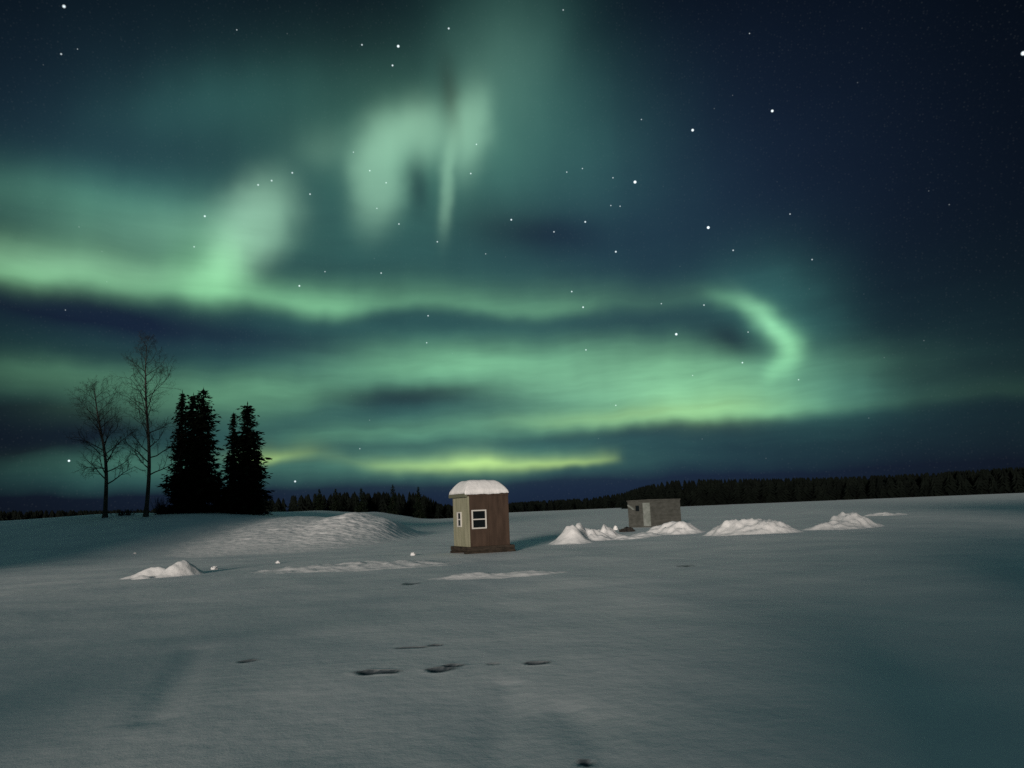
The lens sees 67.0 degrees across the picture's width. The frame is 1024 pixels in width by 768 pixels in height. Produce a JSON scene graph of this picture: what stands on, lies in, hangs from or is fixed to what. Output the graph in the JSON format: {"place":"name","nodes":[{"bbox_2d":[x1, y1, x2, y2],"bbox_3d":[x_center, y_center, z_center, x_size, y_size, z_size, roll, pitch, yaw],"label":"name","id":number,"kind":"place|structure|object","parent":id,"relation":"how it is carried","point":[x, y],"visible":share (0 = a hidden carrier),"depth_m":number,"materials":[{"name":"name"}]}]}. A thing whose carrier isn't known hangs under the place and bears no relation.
{"place":"outdoors","nodes":[
{"label":"outdoors","id":0,"kind":"place"},
{"bbox_2d":[0,493,1023,767],"bbox_3d":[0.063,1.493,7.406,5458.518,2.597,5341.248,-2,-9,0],"label":"snowy ground","id":1,"kind":"structure","parent":0,"point":[894,641],"depth_m":8.55,"materials":[{"name":"white snow"}]},
{"bbox_2d":[63,375,146,517],"bbox_3d":[-28.200,4.303,54.146,5.803,10.140,4.849,-2,-9,0],"label":"birch tree","id":2,"kind":"object","parent":1,"relation":"on","point":[106,483],"visible":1,"depth_m":53.88,"materials":[{"name":"brown plant"}]},
{"bbox_2d":[110,509,135,515],"bbox_3d":[-27.555,9.103,54.753,2.095,0.520,1.097,-2,-9,0],"label":"bush","id":3,"kind":"object","parent":1,"relation":"on","point":[122,514],"visible":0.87,"depth_m":54.72,"materials":[{"name":"grey plant"}]},
{"bbox_2d":[110,330,188,516],"bbox_3d":[-25.675,2.693,54.948,5.307,13.473,5.411,1,-10,-22],"label":"birch tree","id":4,"kind":"object","parent":1,"relation":"on","point":[149,473],"visible":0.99,"depth_m":54.55,"materials":[{"name":"brown plant"}]},
{"bbox_2d":[150,496,168,514],"bbox_3d":[-25.429,8.757,55.725,1.267,1.366,1.382,5,-12,-37],"label":"bush","id":5,"kind":"object","parent":1,"relation":"on","point":[161,510],"visible":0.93,"depth_m":55.75,"materials":[{"name":"grey plant"}]},
{"bbox_2d":[121,560,205,579],"bbox_3d":[-9.764,5.179,21.580,2.546,0.456,1.322,1,-10,-19],"label":"snow heap","id":6,"kind":"object","parent":1,"relation":"on","point":[182,568],"visible":0.9,"depth_m":21.52,"materials":[{"name":"white snow"}]},
{"bbox_2d":[157,389,199,513],"bbox_3d":[-24.781,5.074,57.908,3.442,9.544,3.542,2,-10,-26],"label":"spruce tree","id":7,"kind":"object","parent":1,"relation":"on","point":[176,498],"visible":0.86,"depth_m":57.48,"materials":[{"name":"green plant"}]},
{"bbox_2d":[169,387,224,512],"bbox_3d":[-23.431,4.888,57.979,4.047,9.609,4.023,-2,-9,0],"label":"spruce tree","id":8,"kind":"object","parent":1,"relation":"on","point":[204,488],"visible":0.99,"depth_m":57.63,"materials":[{"name":"green plant"}]},
{"bbox_2d":[171,392,222,512],"bbox_3d":[-24.375,5.300,59.657,4.147,9.528,3.650,-2,-9,0],"label":"spruce tree","id":9,"kind":"object","parent":1,"relation":"on","point":[191,408],"visible":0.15,"depth_m":59.76,"materials":[{"name":"green plant"}]},
{"bbox_2d":[211,476,227,511],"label":"spruce tree","id":10,"kind":"object","parent":1,"relation":"on","point":[218,509],"visible":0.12,"depth_m":60.79,"materials":[{"name":"green plant"}]},
{"bbox_2d":[0,491,452,520],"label":"distant treeline","id":11,"kind":"object","parent":1,"relation":"on","point":[378,502],"visible":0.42,"depth_m":188.44,"materials":[{"name":"black plant"}]},
{"bbox_2d":[216,411,238,512],"bbox_3d":[-21.378,6.012,59.646,2.921,7.941,2.719,0,-9,-12],"label":"spruce tree","id":12,"kind":"object","parent":1,"relation":"on","point":[233,421],"visible":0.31,"depth_m":59.45,"materials":[{"name":"green plant"}]},
{"bbox_2d":[219,401,272,514],"bbox_3d":[-20.096,5.691,58.725,4.103,8.854,4.059,2,-10,-25],"label":"spruce tree","id":13,"kind":"object","parent":1,"relation":"on","point":[246,497],"visible":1,"depth_m":58.05,"materials":[{"name":"green plant"}]},
{"bbox_2d":[248,450,274,514],"bbox_3d":[-19.987,7.754,60.755,2.666,5.502,2.462,-2,-9,0],"label":"spruce tree","id":14,"kind":"object","parent":1,"relation":"on","point":[265,510],"visible":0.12,"depth_m":60.86,"materials":[{"name":"green plant"}]},
{"bbox_2d":[166,512,429,557],"bbox_3d":[-12.031,9.248,49.858,13.368,1.809,35.277,-2,-9,0],"label":"snow heap","id":15,"kind":"object","parent":1,"relation":"on","point":[279,534],"visible":0.98,"depth_m":42.10,"materials":[{"name":"white snow"}]},
{"bbox_2d":[314,489,325,510],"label":"spruce tree","id":16,"kind":"object","parent":1,"relation":"on","point":[319,507],"visible":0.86,"depth_m":177.44,"materials":[{"name":"green plant"}]},
{"bbox_2d":[328,488,345,510],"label":"spruce tree","id":17,"kind":"object","parent":1,"relation":"on","point":[336,506],"visible":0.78,"depth_m":178.23,"materials":[{"name":"green plant"}]},
{"bbox_2d":[250,560,464,573],"bbox_3d":[-4.670,5.399,23.095,7.273,0.224,4.078,-2,-9,0],"label":"snow heap","id":18,"kind":"object","parent":1,"relation":"on","point":[360,566],"visible":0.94,"depth_m":22.32,"materials":[{"name":"white snow"}]},
{"bbox_2d":[354,489,367,511],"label":"spruce tree","id":19,"kind":"object","parent":1,"relation":"on","point":[361,507],"visible":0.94,"depth_m":179.25,"materials":[{"name":"green plant"}]},
{"bbox_2d":[385,485,399,514],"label":"spruce tree","id":20,"kind":"object","parent":1,"relation":"on","point":[393,510],"visible":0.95,"depth_m":180.55,"materials":[{"name":"green plant"}]},
{"bbox_2d":[413,487,425,517],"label":"spruce tree","id":21,"kind":"object","parent":1,"relation":"on","point":[419,514],"visible":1,"depth_m":181.08,"materials":[{"name":"green plant"}]},
{"bbox_2d":[449,480,515,553],"bbox_3d":[-1.158,4.966,28.769,1.941,2.773,1.780,2,-10,-24],"label":"ice hut","id":22,"kind":"object","parent":1,"relation":"on","point":[481,516],"visible":1,"depth_m":28.09,"materials":[{"name":"brown wood"}]},
{"bbox_2d":[457,512,461,526],"bbox_3d":[-1.940,4.987,28.469,0.041,0.544,0.409,2,-10,-24],"label":"window","id":23,"kind":"structure","parent":22,"relation":"in","point":[459,514],"depth_m":28.47,"materials":[{"name":"grey paint"}]},
{"bbox_2d":[471,509,486,528],"bbox_3d":[-1.185,4.869,27.855,0.569,0.673,0.041,2,-10,-24],"label":"window","id":24,"kind":"structure","parent":22,"relation":"in","point":[479,517],"depth_m":27.86,"materials":[{"name":"grey paint"}]},
{"bbox_2d":[427,570,568,579],"bbox_3d":[-0.281,4.430,18.069,3.590,0.141,1.653,-2,-9,0],"label":"snow heap","id":25,"kind":"object","parent":1,"relation":"on","point":[479,575],"visible":0.95,"depth_m":17.72,"materials":[{"name":"white snow"}]},
{"bbox_2d":[549,523,592,544],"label":"snow heap","id":26,"kind":"object","parent":1,"relation":"on","point":[574,534],"visible":0.88,"depth_m":32.71,"materials":[{"name":"white snow"}]},
{"bbox_2d":[584,524,649,540],"bbox_3d":[4.303,6.949,36.264,4.100,0.722,3.655,1,-10,-20],"label":"snow heap","id":27,"kind":"object","parent":1,"relation":"on","point":[604,532],"visible":0.73,"depth_m":35.33,"materials":[{"name":"white snow"}]},
{"bbox_2d":[619,527,634,531],"bbox_3d":[6.470,8.251,43.576,0.910,0.433,0.596,-2,-9,0],"label":"dark rock","id":28,"kind":"object","parent":1,"relation":"on","point":[627,529],"visible":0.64,"depth_m":43.39,"materials":[{"name":"stone"}]},
{"bbox_2d":[627,499,680,526],"bbox_3d":[9.380,8.527,51.133,2.832,1.795,2.239,4,-11,-34],"label":"ice hut","id":29,"kind":"object","parent":1,"relation":"on","point":[649,512],"visible":0.92,"depth_m":50.30,"materials":[{"name":"grey wood"}]},
{"bbox_2d":[635,505,639,511],"bbox_3d":[8.197,8.134,50.579,0.031,0.460,0.460,4,-11,-34],"label":"window","id":30,"kind":"structure","parent":29,"relation":"in","point":[637,507],"depth_m":50.57,"materials":[{"name":"black glass"}]},
{"bbox_2d":[642,503,650,525],"bbox_3d":[8.660,8.398,49.804,0.086,1.485,0.640,4,-11,-34],"label":"door","id":31,"kind":"structure","parent":29,"relation":"in","point":[646,506],"depth_m":49.78,"materials":[{"name":"white wood"}]},
{"bbox_2d":[630,521,704,536],"bbox_3d":[7.472,7.108,38.051,4.592,0.691,3.742,-2,-9,0],"label":"snow heap","id":32,"kind":"object","parent":1,"relation":"on","point":[675,528],"visible":0.88,"depth_m":37.69,"materials":[{"name":"white snow"}]},
{"bbox_2d":[703,518,802,535],"bbox_3d":[10.568,6.342,34.451,4.573,0.752,3.397,-2,-9,0],"label":"snow heap","id":33,"kind":"object","parent":1,"relation":"on","point":[750,526],"visible":0.94,"depth_m":33.67,"materials":[{"name":"white snow"}]},
{"bbox_2d":[508,467,1023,512],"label":"distant treeline","id":34,"kind":"object","parent":1,"relation":"on","point":[800,489],"visible":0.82,"depth_m":273.90,"materials":[{"name":"black plant"}]},
{"bbox_2d":[801,512,883,529],"bbox_3d":[15.129,6.312,35.778,4.736,0.794,3.059,4,-11,-34],"label":"snow heap","id":35,"kind":"object","parent":1,"relation":"on","point":[844,521],"visible":0.93,"depth_m":35.11,"materials":[{"name":"white snow"}]},
{"bbox_2d":[863,512,907,515],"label":"snow heap","id":36,"kind":"object","parent":1,"relation":"on","point":[883,514],"visible":0.88,"depth_m":53.97,"materials":[{"name":"white snow"}]},
{"bbox_2d":[0,0,1023,514],"label":"sky","id":37,"kind":"structure","parent":0,"point":[546,250],"materials":[{"name":"green"}]}
]}

